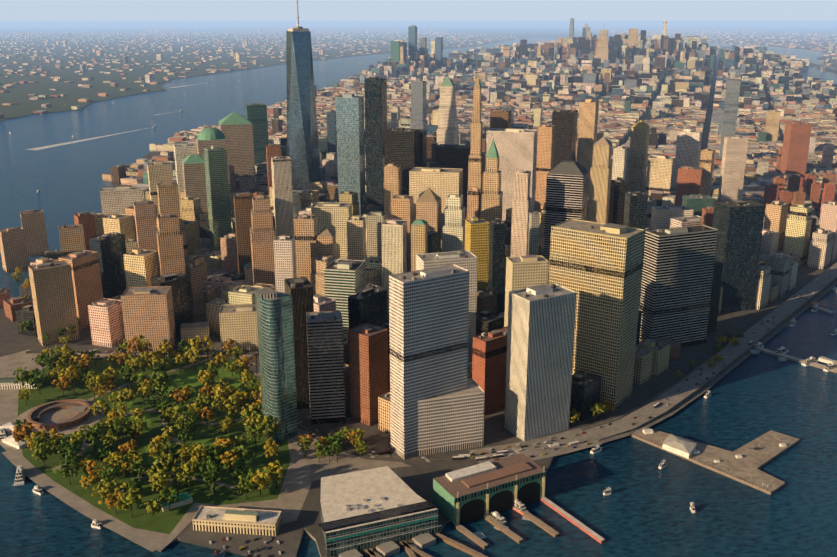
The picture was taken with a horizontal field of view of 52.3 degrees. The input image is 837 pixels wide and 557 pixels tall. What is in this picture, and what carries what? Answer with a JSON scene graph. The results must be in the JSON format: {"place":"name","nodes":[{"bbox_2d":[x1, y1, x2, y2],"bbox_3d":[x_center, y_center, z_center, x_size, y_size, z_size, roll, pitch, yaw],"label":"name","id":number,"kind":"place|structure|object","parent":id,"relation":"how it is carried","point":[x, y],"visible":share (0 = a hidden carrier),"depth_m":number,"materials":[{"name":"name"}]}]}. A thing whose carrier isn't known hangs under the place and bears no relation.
{"place":"outdoors","nodes":[
{"label":"outdoors","id":0,"kind":"place"},
{"bbox_2d":[0,22,559,120],"bbox_3d":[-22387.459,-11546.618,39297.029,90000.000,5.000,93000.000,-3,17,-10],"label":"distant land","id":1,"kind":"structure","parent":0,"point":[20,96],"depth_m":12549.29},
{"bbox_2d":[0,20,836,556],"bbox_3d":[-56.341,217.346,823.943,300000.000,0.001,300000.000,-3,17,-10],"label":"water","id":2,"kind":"structure","parent":0,"point":[642,510],"depth_m":928.88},
{"bbox_2d":[0,82,836,524],"bbox_3d":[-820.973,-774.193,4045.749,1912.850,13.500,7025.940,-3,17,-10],"label":"boats","id":3,"kind":"object","parent":2,"relation":"on","point":[518,504],"visible":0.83,"depth_m":945.29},
{"bbox_2d":[13,302,836,556],"bbox_3d":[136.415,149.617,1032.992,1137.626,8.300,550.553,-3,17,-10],"label":"boats","id":4,"kind":"object","parent":2,"relation":"on","point":[37,489],"visible":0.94,"depth_m":887.40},
{"bbox_2d":[0,48,836,556],"bbox_3d":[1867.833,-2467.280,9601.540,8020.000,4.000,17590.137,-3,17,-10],"label":"paved ground","id":5,"kind":"structure","parent":0,"point":[418,478],"depth_m":1043.89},
{"bbox_2d":[9,421,34,447],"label":"tree","id":6,"kind":"object","parent":5,"relation":"on","point":[22,430],"visible":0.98,"depth_m":912.97,"materials":[{"name":"orange plant"}]},
{"bbox_2d":[13,367,30,388],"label":"tree","id":7,"kind":"object","parent":5,"relation":"on","point":[24,374],"visible":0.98,"depth_m":1049.50,"materials":[{"name":"green plant"}]},
{"bbox_2d":[28,373,48,393],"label":"tree","id":8,"kind":"object","parent":5,"relation":"on","point":[35,379],"visible":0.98,"depth_m":1047.89,"materials":[{"name":"green plant"}]},
{"bbox_2d":[32,435,51,455],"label":"tree","id":9,"kind":"object","parent":5,"relation":"on","point":[37,441],"visible":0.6,"depth_m":889.97,"materials":[{"name":"green plant"}]},
{"bbox_2d":[32,443,52,466],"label":"tree","id":10,"kind":"object","parent":5,"relation":"on","point":[38,453],"visible":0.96,"depth_m":876.57,"materials":[{"name":"green plant"}]},
{"bbox_2d":[42,353,59,370],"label":"tree","id":11,"kind":"object","parent":5,"relation":"on","point":[54,358],"visible":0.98,"depth_m":1096.86,"materials":[{"name":"green plant"}]},
{"bbox_2d":[41,428,63,441],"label":"tree","id":12,"kind":"object","parent":5,"relation":"on","point":[52,432],"visible":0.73,"depth_m":902.02,"materials":[{"name":"yellow plant"}]},
{"bbox_2d":[50,440,65,459],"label":"tree","id":13,"kind":"object","parent":5,"relation":"on","point":[55,444],"visible":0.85,"depth_m":892.62,"materials":[{"name":"green plant"}]},
{"bbox_2d":[51,377,70,394],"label":"tree","id":14,"kind":"object","parent":5,"relation":"on","point":[62,387],"visible":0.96,"depth_m":1042.59,"materials":[{"name":"orange plant"}]},
{"bbox_2d":[58,344,72,367],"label":"tree","id":15,"kind":"object","parent":5,"relation":"on","point":[64,350],"visible":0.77,"depth_m":1111.77,"materials":[{"name":"yellow plant"}]},
{"bbox_2d":[53,458,78,484],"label":"tree","id":16,"kind":"object","parent":5,"relation":"on","point":[65,469],"visible":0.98,"depth_m":843.00,"materials":[{"name":"green plant"}]},
{"bbox_2d":[57,442,80,463],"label":"tree","id":17,"kind":"object","parent":5,"relation":"on","point":[63,451],"visible":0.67,"depth_m":882.72,"materials":[{"name":"green plant"}]},
{"bbox_2d":[63,365,80,392],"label":"tree","id":18,"kind":"object","parent":5,"relation":"on","point":[71,377],"visible":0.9,"depth_m":1049.81,"materials":[{"name":"yellow plant"}]},
{"bbox_2d":[65,449,81,468],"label":"tree","id":19,"kind":"object","parent":5,"relation":"on","point":[69,456],"visible":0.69,"depth_m":862.25,"materials":[{"name":"green plant"}]},
{"bbox_2d":[70,426,87,451],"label":"tree","id":20,"kind":"object","parent":5,"relation":"on","point":[75,437],"visible":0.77,"depth_m":906.83,"materials":[{"name":"yellow plant"}]},
{"bbox_2d":[74,353,91,369],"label":"tree","id":21,"kind":"object","parent":5,"relation":"on","point":[81,361],"visible":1,"depth_m":1100.11,"materials":[{"name":"orange plant"}]},
{"bbox_2d":[78,458,95,476],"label":"tree","id":22,"kind":"object","parent":5,"relation":"on","point":[87,462],"visible":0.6,"depth_m":850.63,"materials":[{"name":"orange plant"}]},
{"bbox_2d":[79,475,100,493],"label":"tree","id":23,"kind":"object","parent":5,"relation":"on","point":[93,479],"visible":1,"depth_m":829.55,"materials":[{"name":"orange plant"}]},
{"bbox_2d":[83,423,101,450],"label":"tree","id":24,"kind":"object","parent":5,"relation":"on","point":[97,431],"visible":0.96,"depth_m":908.65,"materials":[{"name":"green plant"}]},
{"bbox_2d":[86,375,99,399],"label":"tree","id":25,"kind":"object","parent":5,"relation":"on","point":[92,386],"visible":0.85,"depth_m":1031.86,"materials":[{"name":"yellow plant"}]},
{"bbox_2d":[87,460,102,483],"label":"tree","id":26,"kind":"object","parent":5,"relation":"on","point":[90,468],"visible":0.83,"depth_m":844.09,"materials":[{"name":"orange plant"}]},
{"bbox_2d":[89,400,109,421],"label":"tree","id":27,"kind":"object","parent":5,"relation":"on","point":[100,403],"visible":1,"depth_m":976.50,"materials":[{"name":"yellow plant"}]},
{"bbox_2d":[91,479,109,502],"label":"tree","id":28,"kind":"object","parent":5,"relation":"on","point":[101,489],"visible":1,"depth_m":811.20,"materials":[{"name":"yellow plant"}]},
{"bbox_2d":[90,422,114,445],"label":"tree","id":29,"kind":"object","parent":5,"relation":"on","point":[104,425],"visible":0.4,"depth_m":921.08,"materials":[{"name":"green plant"}]},
{"bbox_2d":[95,448,110,465],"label":"tree","id":30,"kind":"object","parent":5,"relation":"on","point":[101,457],"visible":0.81,"depth_m":878.38,"materials":[{"name":"green plant"}]},
{"bbox_2d":[98,465,117,483],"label":"tree","id":31,"kind":"object","parent":5,"relation":"on","point":[107,473],"visible":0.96,"depth_m":837.17,"materials":[{"name":"green plant"}]},
{"bbox_2d":[100,431,120,452],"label":"tree","id":32,"kind":"object","parent":5,"relation":"on","point":[114,436],"visible":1,"depth_m":906.67,"materials":[{"name":"green plant"}]},
{"bbox_2d":[103,366,117,381],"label":"tree","id":33,"kind":"object","parent":5,"relation":"on","point":[115,375],"visible":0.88,"depth_m":1061.84,"materials":[{"name":"yellow plant"}]},
{"bbox_2d":[98,490,124,513],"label":"tree","id":34,"kind":"object","parent":5,"relation":"on","point":[111,501],"visible":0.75,"depth_m":794.27,"materials":[{"name":"orange plant"}]},
{"bbox_2d":[103,452,123,478],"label":"tree","id":35,"kind":"object","parent":5,"relation":"on","point":[117,456],"visible":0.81,"depth_m":855.92,"materials":[{"name":"yellow plant"}]},
{"bbox_2d":[105,411,124,439],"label":"tree","id":36,"kind":"object","parent":5,"relation":"on","point":[113,414],"visible":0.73,"depth_m":932.33,"materials":[{"name":"yellow plant"}]},
{"bbox_2d":[106,416,131,443],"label":"tree","id":37,"kind":"object","parent":5,"relation":"on","point":[119,428],"visible":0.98,"depth_m":923.54,"materials":[{"name":"green plant"}]},
{"bbox_2d":[109,479,134,493],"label":"tree","id":38,"kind":"object","parent":5,"relation":"on","point":[122,486],"visible":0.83,"depth_m":815.63,"materials":[{"name":"yellow plant"}]},
{"bbox_2d":[117,388,135,407],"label":"tree","id":39,"kind":"object","parent":5,"relation":"on","point":[129,396],"visible":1,"depth_m":1008.17,"materials":[{"name":"yellow plant"}]},
{"bbox_2d":[120,462,133,478],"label":"tree","id":40,"kind":"object","parent":5,"relation":"on","point":[126,465],"visible":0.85,"depth_m":849.93,"materials":[{"name":"yellow plant"}]},
{"bbox_2d":[117,363,137,389],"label":"tree","id":41,"kind":"object","parent":5,"relation":"on","point":[127,376],"visible":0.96,"depth_m":1059.92,"materials":[{"name":"green plant"}]},
{"bbox_2d":[118,439,138,454],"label":"tree","id":42,"kind":"object","parent":5,"relation":"on","point":[124,447],"visible":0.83,"depth_m":887.51,"materials":[{"name":"orange plant"}]},
{"bbox_2d":[116,487,141,517],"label":"tree","id":43,"kind":"object","parent":5,"relation":"on","point":[137,498],"visible":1,"depth_m":785.82,"materials":[{"name":"yellow plant"}]},
{"bbox_2d":[126,336,142,356],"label":"tree","id":44,"kind":"object","parent":5,"relation":"on","point":[133,348],"visible":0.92,"depth_m":1131.91,"materials":[{"name":"orange plant"}]},
{"bbox_2d":[128,477,143,495],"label":"tree","id":45,"kind":"object","parent":5,"relation":"on","point":[138,485],"visible":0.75,"depth_m":808.29,"materials":[{"name":"green plant"}]},
{"bbox_2d":[130,371,146,386],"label":"tree","id":46,"kind":"object","parent":5,"relation":"on","point":[138,381],"visible":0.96,"depth_m":1055.12,"materials":[{"name":"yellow plant"}]},
{"bbox_2d":[130,460,147,482],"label":"tree","id":47,"kind":"object","parent":5,"relation":"on","point":[142,468],"visible":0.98,"depth_m":845.54,"materials":[{"name":"green plant"}]},
{"bbox_2d":[131,415,148,443],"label":"tree","id":48,"kind":"object","parent":5,"relation":"on","point":[138,424],"visible":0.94,"depth_m":921.88,"materials":[{"name":"green plant"}]},
{"bbox_2d":[136,384,150,405],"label":"tree","id":49,"kind":"object","parent":5,"relation":"on","point":[143,394],"visible":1,"depth_m":1016.90,"materials":[{"name":"yellow plant"}]},
{"bbox_2d":[141,351,160,370],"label":"tree","id":50,"kind":"object","parent":5,"relation":"on","point":[151,359],"visible":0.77,"depth_m":1118.31,"materials":[{"name":"yellow plant"}]},
{"bbox_2d":[144,497,162,518],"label":"tree","id":51,"kind":"object","parent":5,"relation":"on","point":[156,507],"visible":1,"depth_m":785.11,"materials":[{"name":"green plant"}]},
{"bbox_2d":[146,395,162,413],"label":"tree","id":52,"kind":"object","parent":5,"relation":"on","point":[152,400],"visible":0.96,"depth_m":992.27,"materials":[{"name":"green plant"}]},
{"bbox_2d":[146,465,167,485],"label":"tree","id":53,"kind":"object","parent":5,"relation":"on","point":[160,470],"visible":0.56,"depth_m":834.26,"materials":[{"name":"yellow plant"}]},
{"bbox_2d":[148,435,168,456],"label":"tree","id":54,"kind":"object","parent":5,"relation":"on","point":[156,439],"visible":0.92,"depth_m":876.28,"materials":[{"name":"yellow plant"}]},
{"bbox_2d":[150,371,168,388],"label":"tree","id":55,"kind":"object","parent":5,"relation":"on","point":[164,376],"visible":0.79,"depth_m":1042.45,"materials":[{"name":"green plant"}]},
{"bbox_2d":[150,381,169,398],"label":"tree","id":56,"kind":"object","parent":5,"relation":"on","point":[155,387],"visible":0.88,"depth_m":1025.82,"materials":[{"name":"green plant"}]},
{"bbox_2d":[151,472,169,493],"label":"tree","id":57,"kind":"object","parent":5,"relation":"on","point":[160,482],"visible":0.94,"depth_m":805.12,"materials":[{"name":"yellow plant"}]},
{"bbox_2d":[153,361,171,372],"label":"tree","id":58,"kind":"object","parent":5,"relation":"on","point":[157,365],"visible":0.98,"depth_m":1094.14,"materials":[{"name":"green plant"}]},
{"bbox_2d":[155,341,171,359],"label":"tree","id":59,"kind":"object","parent":5,"relation":"on","point":[162,350],"visible":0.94,"depth_m":1131.44,"materials":[{"name":"yellow plant"}]},
{"bbox_2d":[153,451,175,469],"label":"tree","id":60,"kind":"object","parent":5,"relation":"on","point":[159,461],"visible":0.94,"depth_m":853.91,"materials":[{"name":"yellow plant"}]},
{"bbox_2d":[159,486,178,510],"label":"tree","id":61,"kind":"object","parent":5,"relation":"on","point":[170,497],"visible":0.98,"depth_m":798.06,"materials":[{"name":"green plant"}]},
{"bbox_2d":[161,425,176,443],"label":"tree","id":62,"kind":"object","parent":5,"relation":"on","point":[171,430],"visible":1,"depth_m":923.89,"materials":[{"name":"yellow plant"}]},
{"bbox_2d":[165,403,182,428],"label":"tree","id":63,"kind":"object","parent":5,"relation":"on","point":[175,414],"visible":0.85,"depth_m":949.65,"materials":[{"name":"green plant"}]},
{"bbox_2d":[166,467,182,487],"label":"tree","id":64,"kind":"object","parent":5,"relation":"on","point":[174,470],"visible":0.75,"depth_m":840.03,"materials":[{"name":"green plant"}]},
{"bbox_2d":[166,441,182,460],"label":"tree","id":65,"kind":"object","parent":5,"relation":"on","point":[177,446],"visible":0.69,"depth_m":890.51,"materials":[{"name":"green plant"}]},
{"bbox_2d":[169,387,187,406],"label":"tree","id":66,"kind":"object","parent":5,"relation":"on","point":[183,395],"visible":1,"depth_m":1004.45,"materials":[{"name":"orange plant"}]},
{"bbox_2d":[175,414,189,437],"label":"tree","id":67,"kind":"object","parent":5,"relation":"on","point":[184,424],"visible":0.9,"depth_m":927.74,"materials":[{"name":"green plant"}]},
{"bbox_2d":[177,472,192,491],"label":"tree","id":68,"kind":"object","parent":5,"relation":"on","point":[180,478],"visible":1,"depth_m":828.60,"materials":[{"name":"green plant"}]},
{"bbox_2d":[178,429,191,442],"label":"tree","id":69,"kind":"object","parent":5,"relation":"on","point":[186,438],"visible":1,"depth_m":916.34,"materials":[{"name":"green plant"}]},
{"bbox_2d":[177,444,193,463],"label":"tree","id":70,"kind":"object","parent":5,"relation":"on","point":[184,453],"visible":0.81,"depth_m":866.07,"materials":[{"name":"yellow plant"}]},
{"bbox_2d":[180,458,200,476],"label":"tree","id":71,"kind":"object","parent":5,"relation":"on","point":[185,467],"visible":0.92,"depth_m":843.78,"materials":[{"name":"yellow plant"}]},
{"bbox_2d":[185,346,200,370],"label":"tree","id":72,"kind":"object","parent":5,"relation":"on","point":[192,359],"visible":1,"depth_m":1115.45,"materials":[{"name":"yellow plant"}]},
{"bbox_2d":[187,335,203,358],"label":"tree","id":73,"kind":"object","parent":5,"relation":"on","point":[190,343],"visible":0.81,"depth_m":1155.16,"materials":[{"name":"yellow plant"}]},
{"bbox_2d":[187,400,204,413],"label":"tree","id":74,"kind":"object","parent":5,"relation":"on","point":[194,406],"visible":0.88,"depth_m":980.17,"materials":[{"name":"yellow plant"}]},
{"bbox_2d":[190,444,207,475],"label":"tree","id":75,"kind":"object","parent":5,"relation":"on","point":[200,455],"visible":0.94,"depth_m":857.22,"materials":[{"name":"yellow plant"}]},
{"bbox_2d":[193,393,210,412],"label":"tree","id":76,"kind":"object","parent":5,"relation":"on","point":[204,400],"visible":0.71,"depth_m":993.96,"materials":[{"name":"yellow plant"}]},
{"bbox_2d":[197,369,213,386],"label":"tree","id":77,"kind":"object","parent":5,"relation":"on","point":[203,380],"visible":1,"depth_m":1046.01,"materials":[{"name":"yellow plant"}]},
{"bbox_2d":[199,336,212,358],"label":"tree","id":78,"kind":"object","parent":5,"relation":"on","point":[208,341],"visible":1,"depth_m":1156.63,"materials":[{"name":"yellow plant"}]},
{"bbox_2d":[199,459,227,495],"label":"tree","id":79,"kind":"object","parent":5,"relation":"on","point":[213,476],"visible":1,"depth_m":824.01,"materials":[{"name":"green plant"}]},
{"bbox_2d":[206,444,224,464],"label":"tree","id":80,"kind":"object","parent":5,"relation":"on","point":[212,452],"visible":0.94,"depth_m":866.16,"materials":[{"name":"green plant"}]},
{"bbox_2d":[211,393,226,419],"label":"tree","id":81,"kind":"object","parent":5,"relation":"on","point":[218,404],"visible":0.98,"depth_m":978.53,"materials":[{"name":"yellow plant"}]},
{"bbox_2d":[211,384,228,400],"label":"tree","id":82,"kind":"object","parent":5,"relation":"on","point":[217,390],"visible":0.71,"depth_m":1006.49,"materials":[{"name":"yellow plant"}]},
{"bbox_2d":[213,352,228,371],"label":"tree","id":83,"kind":"object","parent":5,"relation":"on","point":[222,358],"visible":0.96,"depth_m":1114.19,"materials":[{"name":"yellow plant"}]},
{"bbox_2d":[213,437,236,451],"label":"tree","id":84,"kind":"object","parent":5,"relation":"on","point":[228,442],"visible":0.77,"depth_m":897.29,"materials":[{"name":"orange plant"}]},
{"bbox_2d":[222,416,235,438],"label":"tree","id":85,"kind":"object","parent":5,"relation":"on","point":[228,423],"visible":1,"depth_m":937.65,"materials":[{"name":"yellow plant"}]},
{"bbox_2d":[220,449,239,472],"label":"tree","id":86,"kind":"object","parent":5,"relation":"on","point":[229,456],"visible":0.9,"depth_m":860.65,"materials":[{"name":"yellow plant"}]},
{"bbox_2d":[223,396,239,421],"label":"tree","id":87,"kind":"object","parent":5,"relation":"on","point":[235,402],"visible":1,"depth_m":973.36,"materials":[{"name":"yellow plant"}]},
{"bbox_2d":[227,459,247,488],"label":"tree","id":88,"kind":"object","parent":5,"relation":"on","point":[239,468],"visible":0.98,"depth_m":834.87,"materials":[{"name":"green plant"}]},
{"bbox_2d":[230,360,245,379],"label":"tree","id":89,"kind":"object","parent":5,"relation":"on","point":[242,366],"visible":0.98,"depth_m":1087.83,"materials":[{"name":"yellow plant"}]},
{"bbox_2d":[230,391,250,411],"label":"tree","id":90,"kind":"object","parent":5,"relation":"on","point":[243,398],"visible":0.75,"depth_m":999.75,"materials":[{"name":"yellow plant"}]},
{"bbox_2d":[234,445,252,468],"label":"tree","id":91,"kind":"object","parent":5,"relation":"on","point":[245,452],"visible":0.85,"depth_m":872.78,"materials":[{"name":"green plant"}]},
{"bbox_2d":[239,369,252,391],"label":"tree","id":92,"kind":"object","parent":5,"relation":"on","point":[245,375],"visible":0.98,"depth_m":1046.77,"materials":[{"name":"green plant"}]},
{"bbox_2d":[237,475,256,499],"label":"tree","id":93,"kind":"object","parent":5,"relation":"on","point":[243,487],"visible":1,"depth_m":816.65,"materials":[{"name":"green plant"}]},
{"bbox_2d":[240,403,258,418],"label":"tree","id":94,"kind":"object","parent":5,"relation":"on","point":[243,412],"visible":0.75,"depth_m":968.82,"materials":[{"name":"yellow plant"}]},
{"bbox_2d":[244,413,263,434],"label":"tree","id":95,"kind":"object","parent":5,"relation":"on","point":[252,419],"visible":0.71,"depth_m":942.23,"materials":[{"name":"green plant"}]},
{"bbox_2d":[244,421,265,447],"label":"tree","id":96,"kind":"object","parent":5,"relation":"on","point":[257,429],"visible":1,"depth_m":914.67,"materials":[{"name":"green plant"}]},
{"bbox_2d":[249,469,272,497],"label":"tree","id":97,"kind":"object","parent":5,"relation":"on","point":[257,478],"visible":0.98,"depth_m":819.93,"materials":[{"name":"yellow plant"}]},
{"bbox_2d":[256,416,280,438],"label":"tree","id":98,"kind":"object","parent":5,"relation":"on","point":[271,427],"visible":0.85,"depth_m":921.30,"materials":[{"name":"green plant"}]},
{"bbox_2d":[264,438,278,461],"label":"tree","id":99,"kind":"object","parent":5,"relation":"on","point":[268,447],"visible":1,"depth_m":876.44,"materials":[{"name":"yellow plant"}]},
{"bbox_2d":[264,460,284,488],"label":"tree","id":100,"kind":"object","parent":5,"relation":"on","point":[280,470],"visible":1,"depth_m":835.55,"materials":[{"name":"yellow plant"}]},
{"bbox_2d":[297,437,309,457],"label":"tree","id":101,"kind":"object","parent":5,"relation":"on","point":[305,440],"visible":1,"depth_m":897.70,"materials":[{"name":"green plant"}]},
{"bbox_2d":[0,0,836,459],"bbox_3d":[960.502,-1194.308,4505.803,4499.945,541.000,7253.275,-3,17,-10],"label":"buildings","id":102,"kind":"structure","parent":5,"relation":"on","point":[448,302],"depth_m":1283.89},
{"bbox_2d":[0,27,836,232],"bbox_3d":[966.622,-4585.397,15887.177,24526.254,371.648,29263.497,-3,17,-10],"label":"low-rise buildings","id":103,"kind":"structure","parent":5,"relation":"on","point":[539,84],"depth_m":4814.53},
{"bbox_2d":[0,83,836,556],"bbox_3d":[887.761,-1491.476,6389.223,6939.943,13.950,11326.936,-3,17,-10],"label":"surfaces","id":104,"kind":"object","parent":5,"relation":"on","point":[164,529],"visible":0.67,"depth_m":929.12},
{"bbox_2d":[27,399,90,430],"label":"circular fort","id":105,"kind":"structure","parent":104,"relation":"on","point":[61,414],"depth_m":995.82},
{"bbox_2d":[0,287,836,556],"bbox_3d":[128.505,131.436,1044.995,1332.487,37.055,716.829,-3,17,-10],"label":"waterfront","id":106,"kind":"object","parent":5,"relation":"on","point":[383,510],"visible":0.88,"depth_m":793.73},
{"bbox_2d":[26,269,831,556],"bbox_3d":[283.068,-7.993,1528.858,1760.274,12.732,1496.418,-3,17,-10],"label":"cars","id":107,"kind":"object","parent":5,"relation":"on","point":[498,454],"visible":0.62,"depth_m":913.05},
{"bbox_2d":[0,0,836,20],"label":"sky","id":108,"kind":"structure","parent":0,"point":[10,10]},
{"bbox_2d":[538,22,608,38],"bbox_3d":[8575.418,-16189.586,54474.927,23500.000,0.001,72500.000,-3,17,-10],"label":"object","id":109,"kind":"structure","parent":0,"point":[562,31],"depth_m":29174.12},
{"bbox_2d":[552,22,836,69],"bbox_3d":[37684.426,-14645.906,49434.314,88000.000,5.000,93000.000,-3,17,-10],"label":"distant land","id":110,"kind":"structure","parent":0,"point":[819,28],"depth_m":34209.76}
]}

